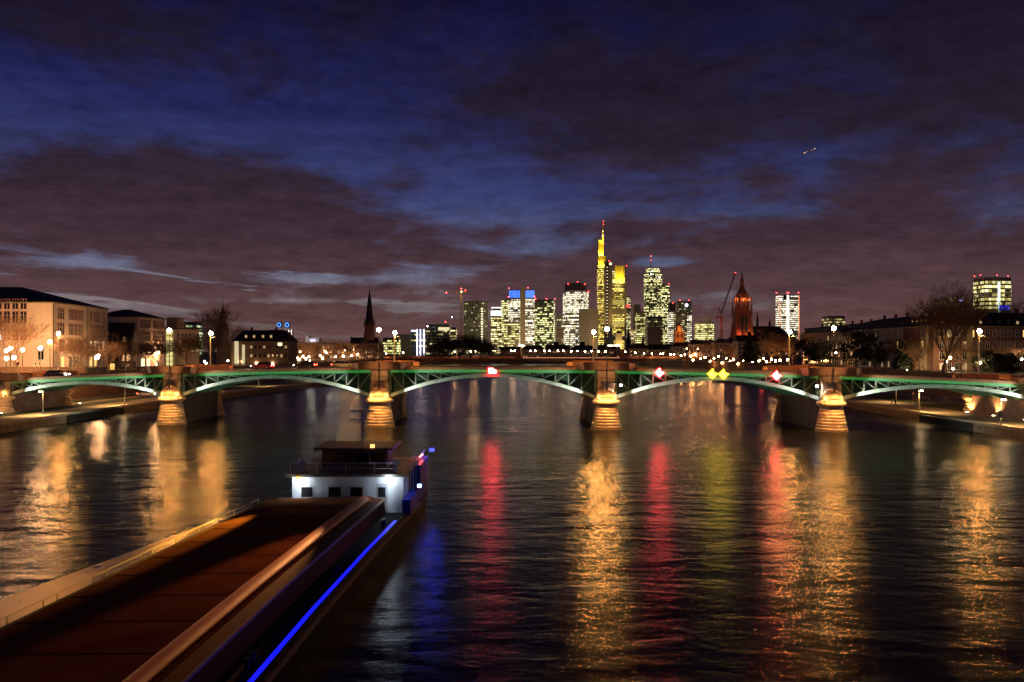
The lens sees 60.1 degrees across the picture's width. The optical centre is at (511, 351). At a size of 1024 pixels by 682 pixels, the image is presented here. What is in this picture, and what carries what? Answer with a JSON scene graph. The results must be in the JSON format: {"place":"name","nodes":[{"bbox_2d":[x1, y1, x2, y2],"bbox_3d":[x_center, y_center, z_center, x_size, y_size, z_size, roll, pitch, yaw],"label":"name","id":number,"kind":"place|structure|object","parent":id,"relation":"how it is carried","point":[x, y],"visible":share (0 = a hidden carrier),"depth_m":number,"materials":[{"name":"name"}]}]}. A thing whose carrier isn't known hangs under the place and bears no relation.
{"place":"outdoors","nodes":[
{"label":"outdoors","id":0,"kind":"place"},
{"bbox_2d":[44,369,69,376],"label":"car","id":1,"kind":"object","parent":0,"point":[48,373],"visible":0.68,"depth_m":172.53,"materials":[{"name":"grey paint"}]},
{"bbox_2d":[0,379,311,421],"bbox_3d":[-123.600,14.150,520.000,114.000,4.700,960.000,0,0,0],"label":"quay","id":2,"kind":"structure","parent":0,"point":[15,417],"depth_m":203.77,"materials":[{"name":"stone"}]},
{"bbox_2d":[0,380,303,416],"bbox_3d":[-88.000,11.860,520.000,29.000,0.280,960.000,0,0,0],"label":"grass","id":3,"kind":"structure","parent":2,"relation":"on","point":[70,406],"depth_m":201.04,"materials":[{"name":"plant"}]},
{"bbox_2d":[0,382,327,432],"bbox_3d":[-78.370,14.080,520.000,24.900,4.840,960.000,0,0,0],"label":"quay wall","id":4,"kind":"structure","parent":2,"relation":"on","point":[34,422],"depth_m":180.91,"materials":[{"name":"stone"}]},
{"bbox_2d":[71,379,293,402],"bbox_3d":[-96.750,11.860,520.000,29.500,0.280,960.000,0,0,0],"label":"grass","id":5,"kind":"structure","parent":2,"relation":"on","point":[99,398],"depth_m":229.22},
{"bbox_2d":[70,359,373,398],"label":"retaining wall","id":6,"kind":"structure","parent":2,"relation":"on","point":[89,390],"depth_m":236.39,"materials":[{"name":"stone"}]},
{"bbox_2d":[0,359,1023,431],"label":"arch bridge","id":7,"kind":"structure","parent":2,"relation":"on","point":[799,403],"depth_m":159.44,"materials":[{"name":"metal"}]},
{"bbox_2d":[293,361,315,367],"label":"car","id":8,"kind":"object","parent":7,"relation":"on","point":[312,364],"visible":0.76,"depth_m":177.31,"materials":[{"name":"black paint"}]},
{"bbox_2d":[331,360,351,367],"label":"car","id":9,"kind":"object","parent":7,"relation":"on","point":[342,364],"visible":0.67,"depth_m":165.32,"materials":[{"name":"white paint"}]},
{"bbox_2d":[186,322,202,356],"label":"office building","id":10,"kind":"structure","parent":0,"point":[192,324],"depth_m":801.27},
{"bbox_2d":[109,357,349,371],"bbox_3d":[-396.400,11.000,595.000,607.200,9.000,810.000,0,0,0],"label":"street","id":11,"kind":"structure","parent":0,"point":[206,360],"depth_m":621.93,"materials":[{"name":"asphalt"}]},
{"bbox_2d":[0,307,51,372],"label":"bare tree","id":12,"kind":"object","parent":11,"relation":"on","point":[8,328],"visible":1,"depth_m":213.56,"materials":[{"name":"brown plant"}]},
{"bbox_2d":[0,367,86,372],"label":"forecourt wall","id":13,"kind":"structure","parent":11,"relation":"on","point":[22,369],"depth_m":226.00,"materials":[{"name":"stone"}]},
{"bbox_2d":[0,287,108,372],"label":"school building","id":14,"kind":"structure","parent":11,"relation":"on","point":[67,318],"depth_m":244.09,"materials":[{"name":"beige paint"}]},
{"bbox_2d":[46,328,112,366],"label":"bare tree","id":15,"kind":"object","parent":11,"relation":"on","point":[89,346],"visible":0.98,"depth_m":227.22,"materials":[{"name":"brown plant"}]},
{"bbox_2d":[93,335,127,371],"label":"bare tree","id":16,"kind":"object","parent":11,"relation":"on","point":[116,347],"visible":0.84,"depth_m":261.93,"materials":[{"name":"brown plant"}]},
{"bbox_2d":[108,323,137,370],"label":"mansard house","id":17,"kind":"structure","parent":11,"relation":"on","point":[124,330],"depth_m":295.85,"materials":[{"name":"stone"}]},
{"bbox_2d":[107,333,157,370],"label":"bare tree","id":18,"kind":"object","parent":11,"relation":"on","point":[141,345],"visible":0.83,"depth_m":284.89,"materials":[{"name":"brown plant"}]},
{"bbox_2d":[108,310,165,369],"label":"schoolhouse wing","id":19,"kind":"structure","parent":11,"relation":"on","point":[149,326],"depth_m":316.05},
{"bbox_2d":[138,333,176,365],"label":"bare tree","id":20,"kind":"object","parent":11,"relation":"on","point":[158,348],"visible":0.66,"depth_m":298.34,"materials":[{"name":"brown plant"}]},
{"bbox_2d":[166,318,183,327],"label":"distant block","id":21,"kind":"structure","parent":11,"relation":"on","point":[174,322],"depth_m":600.00,"materials":[{"name":"paint"}]},
{"bbox_2d":[165,328,199,365],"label":"flat roofed building","id":22,"kind":"structure","parent":11,"relation":"on","point":[177,360],"depth_m":347.47,"materials":[{"name":"beige paint"}]},
{"bbox_2d":[165,332,204,364],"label":"bare tree","id":23,"kind":"object","parent":11,"relation":"on","point":[177,349],"visible":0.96,"depth_m":343.28,"materials":[{"name":"brown plant"}]},
{"bbox_2d":[182,328,224,363],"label":"bare tree","id":24,"kind":"object","parent":11,"relation":"on","point":[216,343],"visible":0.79,"depth_m":352.38,"materials":[{"name":"brown plant"}]},
{"bbox_2d":[188,300,243,363],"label":"bare tree","id":25,"kind":"object","parent":11,"relation":"on","point":[217,323],"visible":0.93,"depth_m":366.65,"materials":[{"name":"brown plant"}]},
{"bbox_2d":[217,306,230,363],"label":"tree","id":26,"kind":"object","parent":11,"relation":"on","point":[223,353],"depth_m":437.60,"materials":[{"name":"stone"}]},
{"bbox_2d":[230,327,298,365],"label":"commandery house","id":27,"kind":"structure","parent":11,"relation":"on","point":[274,347],"depth_m":400.00,"materials":[{"name":"paint"}]},
{"bbox_2d":[298,342,326,359],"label":"row building","id":28,"kind":"structure","parent":11,"relation":"on","point":[315,357],"depth_m":640.00,"materials":[{"name":"paint"}]},
{"bbox_2d":[325,343,352,359],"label":"row building","id":29,"kind":"structure","parent":11,"relation":"on","point":[333,354],"depth_m":640.00,"materials":[{"name":"paint"}]},
{"bbox_2d":[351,343,383,360],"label":"row building","id":30,"kind":"structure","parent":11,"relation":"on","point":[369,355],"depth_m":640.00,"materials":[{"name":"stone"}]},
{"bbox_2d":[384,349,710,365],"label":"stone bridge","id":31,"kind":"structure","parent":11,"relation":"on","point":[518,359],"depth_m":699.10,"materials":[{"name":"stone"}]},
{"bbox_2d":[383,338,400,355],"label":"office building","id":32,"kind":"structure","parent":0,"point":[388,343],"depth_m":1150.00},
{"bbox_2d":[398,334,410,355],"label":"office building","id":33,"kind":"structure","parent":0,"point":[405,344],"depth_m":1200.00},
{"bbox_2d":[411,329,425,355],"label":"office building","id":34,"kind":"structure","parent":0,"point":[418,341],"depth_m":1096.96,"materials":[{"name":"grey"}]},
{"bbox_2d":[426,321,450,355],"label":"office building","id":35,"kind":"structure","parent":0,"point":[434,332],"depth_m":997.55,"materials":[{"name":"grey"}]},
{"bbox_2d":[427,336,454,359],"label":"bare tree","id":36,"kind":"object","parent":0,"point":[435,346],"visible":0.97,"depth_m":630.67,"materials":[{"name":"black plant"}]},
{"bbox_2d":[443,331,471,360],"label":"bare tree","id":37,"kind":"object","parent":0,"point":[458,343],"visible":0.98,"depth_m":629.14,"materials":[{"name":"black plant"}]},
{"bbox_2d":[456,332,482,360],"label":"bare tree","id":38,"kind":"object","parent":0,"point":[473,348],"visible":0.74,"depth_m":634.01,"materials":[{"name":"black plant"}]},
{"bbox_2d":[464,300,487,354],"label":"office tower","id":39,"kind":"structure","parent":0,"point":[476,317],"depth_m":1592.69,"materials":[{"name":"grey"}]},
{"bbox_2d":[469,336,496,360],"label":"bare tree","id":40,"kind":"object","parent":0,"point":[487,345],"visible":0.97,"depth_m":629.42,"materials":[{"name":"black plant"}]},
{"bbox_2d":[491,307,501,355],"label":"office tower","id":41,"kind":"structure","parent":0,"point":[496,324],"depth_m":1499.80,"materials":[{"name":"grey"}]},
{"bbox_2d":[202,352,801,362],"bbox_3d":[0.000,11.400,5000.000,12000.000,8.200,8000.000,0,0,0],"label":"ground","id":42,"kind":"structure","parent":0,"point":[215,355],"depth_m":1230.69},
{"bbox_2d":[350,286,380,342],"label":"spire church","id":43,"kind":"structure","parent":42,"relation":"on","point":[369,326],"depth_m":995.46,"materials":[{"name":"stone"}]},
{"bbox_2d":[501,299,507,346],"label":"office tower","id":44,"kind":"structure","parent":42,"relation":"on","point":[504,306],"depth_m":1530.00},
{"bbox_2d":[500,345,519,355],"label":"quay house","id":45,"kind":"structure","parent":0,"point":[506,351],"depth_m":880.00,"materials":[{"name":"stone"}]},
{"bbox_2d":[504,322,518,346],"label":"office building","id":46,"kind":"structure","parent":0,"point":[511,334],"depth_m":1440.00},
{"bbox_2d":[0,363,1023,681],"bbox_3d":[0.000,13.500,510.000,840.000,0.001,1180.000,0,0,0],"label":"river","id":47,"kind":"structure","parent":0,"point":[708,531],"depth_m":67.79,"materials":[{"name":"liquid"}]},
{"bbox_2d":[0,410,433,681],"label":"cargo barge","id":48,"kind":"object","parent":47,"relation":"on","point":[268,590],"visible":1,"depth_m":41.11,"materials":[{"name":"black paint"}]},
{"bbox_2d":[0,0,1023,351],"label":"sky","id":49,"kind":"structure","parent":0,"point":[272,161],"materials":[{"name":"blue"}]},
{"bbox_2d":[508,288,534,348],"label":"office tower","id":50,"kind":"structure","parent":0,"point":[521,306],"depth_m":1500.91,"materials":[{"name":"grey"}]},
{"bbox_2d":[522,344,544,356],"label":"quay house","id":51,"kind":"structure","parent":0,"point":[538,352],"depth_m":860.00,"materials":[{"name":"paint"}]},
{"bbox_2d":[534,298,554,348],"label":"office tower","id":52,"kind":"structure","parent":0,"point":[544,324],"depth_m":1555.03,"materials":[{"name":"yellow"}]},
{"bbox_2d":[545,343,569,356],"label":"quay house","id":53,"kind":"structure","parent":0,"point":[556,351],"depth_m":860.00,"materials":[{"name":"tile"}]},
{"bbox_2d":[555,327,563,344],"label":"office building","id":54,"kind":"structure","parent":0,"point":[559,334],"depth_m":1480.00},
{"bbox_2d":[562,324,578,348],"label":"office building","id":55,"kind":"structure","parent":0,"point":[571,335],"depth_m":1560.00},
{"bbox_2d":[563,280,588,323],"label":"office tower","id":56,"kind":"structure","parent":0,"point":[575,297],"depth_m":1605.74,"materials":[{"name":"grey"}]},
{"bbox_2d":[570,344,595,356],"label":"quay house","id":57,"kind":"structure","parent":0,"point":[584,350],"depth_m":860.00,"materials":[{"name":"grey paint"}]},
{"bbox_2d":[579,309,598,355],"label":"office tower","id":58,"kind":"structure","parent":0,"point":[588,321],"depth_m":1496.22,"materials":[{"name":"concrete"}]},
{"bbox_2d":[597,221,626,354],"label":"skyscraper","id":59,"kind":"structure","parent":0,"point":[611,295],"depth_m":1952.00,"materials":[{"name":"glass"}]},
{"bbox_2d":[614,331,622,351],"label":"lit gate tower","id":60,"kind":"structure","parent":0,"point":[618,337],"depth_m":1097.00,"materials":[{"name":"yellow stone"}]},
{"bbox_2d":[626,296,630,329],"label":"office tower","id":61,"kind":"structure","parent":0,"point":[628,310],"depth_m":2099.78,"materials":[{"name":"yellow"}]},
{"bbox_2d":[635,311,648,343],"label":"office building","id":62,"kind":"structure","parent":0,"point":[640,320],"depth_m":1600.00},
{"bbox_2d":[645,327,660,345],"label":"office building","id":63,"kind":"structure","parent":0,"point":[652,335],"depth_m":1250.00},
{"bbox_2d":[645,316,662,343],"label":"office building","id":64,"kind":"structure","parent":0,"point":[653,321],"depth_m":1349.78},
{"bbox_2d":[644,268,669,343],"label":"skyscraper","id":65,"kind":"structure","parent":0,"point":[656,296],"depth_m":2086.97,"materials":[{"name":"yellow"}]},
{"bbox_2d":[668,302,675,343],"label":"office tower","id":66,"kind":"structure","parent":0,"point":[671,308],"depth_m":1700.00,"materials":[{"name":"grey"}]},
{"bbox_2d":[673,322,684,342],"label":"baroque church tower","id":67,"kind":"structure","parent":0,"point":[678,334],"depth_m":1044.80,"materials":[{"name":"orange stone"}]},
{"bbox_2d":[674,312,686,341],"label":"office tower","id":68,"kind":"structure","parent":0,"point":[681,317],"depth_m":1580.00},
{"bbox_2d":[677,301,691,328],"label":"office tower","id":69,"kind":"structure","parent":0,"point":[683,306],"depth_m":1716.46,"materials":[{"name":"grey"}]},
{"bbox_2d":[687,314,691,341],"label":"office tower","id":70,"kind":"structure","parent":0,"point":[689,327],"depth_m":1600.00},
{"bbox_2d":[695,318,713,339],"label":"office building","id":71,"kind":"structure","parent":0,"point":[704,328],"depth_m":1447.93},
{"bbox_2d":[716,272,735,338],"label":"tower crane","id":72,"kind":"object","parent":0,"point":[721,318],"visible":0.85,"depth_m":1149.03,"materials":[{"name":"red metal"}]},
{"bbox_2d":[776,292,798,339],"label":"office tower","id":73,"kind":"structure","parent":0,"point":[787,312],"depth_m":1499.78,"materials":[{"name":"grey"}]},
{"bbox_2d":[612,357,1023,374],"bbox_3d":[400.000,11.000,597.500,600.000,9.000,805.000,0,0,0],"label":"street","id":74,"kind":"structure","parent":0,"point":[678,363],"depth_m":621.93,"materials":[{"name":"asphalt"}]},
{"bbox_2d":[597,343,619,356],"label":"quay house","id":75,"kind":"structure","parent":74,"relation":"on","point":[603,348],"depth_m":870.00,"materials":[{"name":"stone"}]},
{"bbox_2d":[627,342,647,355],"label":"quay house","id":76,"kind":"structure","parent":74,"relation":"on","point":[639,349],"depth_m":800.00,"materials":[{"name":"paint"}]},
{"bbox_2d":[648,343,671,355],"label":"quay house","id":77,"kind":"structure","parent":74,"relation":"on","point":[654,349],"depth_m":790.00,"materials":[{"name":"paint"}]},
{"bbox_2d":[669,341,688,355],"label":"quay house","id":78,"kind":"structure","parent":74,"relation":"on","point":[677,348],"depth_m":760.00,"materials":[{"name":"grey paint"}]},
{"bbox_2d":[688,338,713,356],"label":"quay house","id":79,"kind":"structure","parent":74,"relation":"on","point":[695,343],"depth_m":700.00,"materials":[{"name":"beige paint"}]},
{"bbox_2d":[699,339,719,361],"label":"bare tree","id":80,"kind":"object","parent":74,"relation":"on","point":[712,347],"visible":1,"depth_m":512.56,"materials":[{"name":"brown plant"}]},
{"bbox_2d":[711,337,732,359],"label":"quay house","id":81,"kind":"structure","parent":74,"relation":"on","point":[720,353],"depth_m":680.00,"materials":[{"name":"beige paint"}]},
{"bbox_2d":[718,338,735,359],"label":"bare tree","id":82,"kind":"object","parent":74,"relation":"on","point":[731,349],"visible":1,"depth_m":504.85,"materials":[{"name":"brown plant"}]},
{"bbox_2d":[732,334,762,359],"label":"quay house","id":83,"kind":"structure","parent":74,"relation":"on","point":[740,339],"depth_m":641.62,"materials":[{"name":"grey paint"}]},
{"bbox_2d":[739,332,758,361],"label":"conifer","id":84,"kind":"object","parent":74,"relation":"on","point":[748,354],"visible":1,"depth_m":468.91,"materials":[{"name":"green plant"}]},
{"bbox_2d":[729,273,787,339],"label":"cathedral","id":85,"kind":"structure","parent":74,"relation":"on","point":[742,314],"depth_m":948.83,"materials":[{"name":"red stone"}]},
{"bbox_2d":[752,339,765,362],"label":"conifer","id":86,"kind":"object","parent":74,"relation":"on","point":[759,355],"visible":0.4,"depth_m":483.80,"materials":[{"name":"green plant"}]},
{"bbox_2d":[754,332,784,362],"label":"bare tree","id":87,"kind":"object","parent":74,"relation":"on","point":[764,347],"visible":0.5,"depth_m":448.65,"materials":[{"name":"brown plant"}]},
{"bbox_2d":[749,328,800,362],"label":"bare tree","id":88,"kind":"object","parent":74,"relation":"on","point":[773,343],"visible":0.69,"depth_m":440.52,"materials":[{"name":"brown plant"}]},
{"bbox_2d":[760,332,799,360],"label":"quay house","id":89,"kind":"structure","parent":74,"relation":"on","point":[767,357],"depth_m":600.00,"materials":[{"name":"stone"}]},
{"bbox_2d":[774,330,807,363],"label":"bare tree","id":90,"kind":"object","parent":74,"relation":"on","point":[782,344],"visible":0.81,"depth_m":427.16,"materials":[{"name":"brown plant"}]},
{"bbox_2d":[793,339,820,364],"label":"evergreen tree","id":91,"kind":"object","parent":74,"relation":"on","point":[805,348],"visible":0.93,"depth_m":378.55,"materials":[{"name":"green plant"}]},
{"bbox_2d":[805,341,834,364],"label":"evergreen tree","id":92,"kind":"object","parent":74,"relation":"on","point":[823,351],"visible":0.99,"depth_m":371.60,"materials":[{"name":"green plant"}]},
{"bbox_2d":[802,322,841,365],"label":"row house","id":93,"kind":"structure","parent":74,"relation":"on","point":[821,334],"depth_m":402.75,"materials":[{"name":"stone"}]},
{"bbox_2d":[829,319,872,366],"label":"row house","id":94,"kind":"structure","parent":74,"relation":"on","point":[836,336],"depth_m":371.55,"materials":[{"name":"stone"}]},
{"bbox_2d":[831,325,873,366],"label":"evergreen tree","id":95,"kind":"object","parent":74,"relation":"on","point":[845,347],"visible":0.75,"depth_m":317.76,"materials":[{"name":"green plant"}]},
{"bbox_2d":[854,329,895,367],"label":"evergreen tree","id":96,"kind":"object","parent":74,"relation":"on","point":[878,352],"visible":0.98,"depth_m":309.81,"materials":[{"name":"green plant"}]},
{"bbox_2d":[858,313,914,368],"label":"row house","id":97,"kind":"structure","parent":74,"relation":"on","point":[884,326],"depth_m":325.50,"materials":[{"name":"grey paint"}]},
{"bbox_2d":[882,338,913,354],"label":"bare tree","id":98,"kind":"object","parent":74,"relation":"on","point":[892,345],"visible":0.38,"depth_m":299.30,"materials":[{"name":"brown plant"}]},
{"bbox_2d":[892,341,911,369],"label":"conifer","id":99,"kind":"object","parent":74,"relation":"on","point":[901,361],"visible":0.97,"depth_m":294.00,"materials":[{"name":"green plant"}]},
{"bbox_2d":[892,336,934,370],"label":"bare tree","id":100,"kind":"object","parent":74,"relation":"on","point":[926,347],"visible":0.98,"depth_m":290.24,"materials":[{"name":"brown plant"}]},
{"bbox_2d":[894,312,972,370],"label":"row house","id":101,"kind":"structure","parent":74,"relation":"on","point":[899,329],"depth_m":290.34,"materials":[{"name":"paint"}]},
{"bbox_2d":[903,279,996,371],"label":"bare tree","id":102,"kind":"object","parent":74,"relation":"on","point":[957,312],"visible":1,"depth_m":253.98,"materials":[{"name":"brown plant"}]},
{"bbox_2d":[902,309,1023,370],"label":"apartment house","id":103,"kind":"structure","parent":74,"relation":"on","point":[997,329],"depth_m":289.81,"materials":[{"name":"brown brick"}]},
{"bbox_2d":[943,337,982,372],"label":"bare tree","id":104,"kind":"object","parent":74,"relation":"on","point":[955,354],"visible":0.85,"depth_m":267.02,"materials":[{"name":"brown plant"}]},
{"bbox_2d":[969,350,1013,372],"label":"evergreen tree","id":105,"kind":"object","parent":74,"relation":"on","point":[989,363],"visible":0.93,"depth_m":261.67,"materials":[{"name":"green plant"}]},
{"bbox_2d":[984,339,1023,357],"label":"bare tree","id":106,"kind":"object","parent":74,"relation":"on","point":[1002,350],"visible":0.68,"depth_m":270.18,"materials":[{"name":"brown plant"}]},
{"bbox_2d":[986,286,1023,318],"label":"bare tree","id":107,"kind":"object","parent":74,"relation":"on","point":[1002,307],"visible":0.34,"depth_m":298.03,"materials":[{"name":"brown plant"}]},
{"bbox_2d":[990,352,1021,372],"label":"evergreen tree","id":108,"kind":"object","parent":74,"relation":"on","point":[1010,356],"visible":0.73,"depth_m":259.72,"materials":[{"name":"green plant"}]},
{"bbox_2d":[636,365,1023,427],"bbox_3d":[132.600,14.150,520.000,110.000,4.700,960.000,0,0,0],"label":"quay","id":109,"kind":"structure","parent":0,"point":[990,419],"depth_m":192.50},
{"bbox_2d":[636,366,963,410],"bbox_3d":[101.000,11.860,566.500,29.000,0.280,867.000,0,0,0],"label":"grass","id":110,"kind":"structure","parent":109,"relation":"on","point":[908,400],"depth_m":206.41,"materials":[{"name":"plant"}]},
{"bbox_2d":[683,359,962,398],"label":"retaining wall","id":111,"kind":"structure","parent":109,"relation":"on","point":[735,365],"depth_m":289.45,"materials":[{"name":"stone"}]},
{"bbox_2d":[722,380,1023,440],"bbox_3d":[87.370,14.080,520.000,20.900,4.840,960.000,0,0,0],"label":"quay wall","id":112,"kind":"structure","parent":109,"relation":"on","point":[1005,431],"depth_m":159.23,"materials":[{"name":"stone"}]},
{"bbox_2d":[822,316,844,325],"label":"office building","id":113,"kind":"structure","parent":0,"point":[828,320],"depth_m":1000.00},
{"bbox_3d":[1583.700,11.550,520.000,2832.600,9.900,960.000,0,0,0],"label":"ground","id":114,"kind":"structure","parent":0,"visible":0},
{"bbox_2d":[973,275,1010,311],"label":"office tower","id":115,"kind":"structure","parent":114,"relation":"on","point":[989,286],"depth_m":745.54,"materials":[{"name":"yellow"}]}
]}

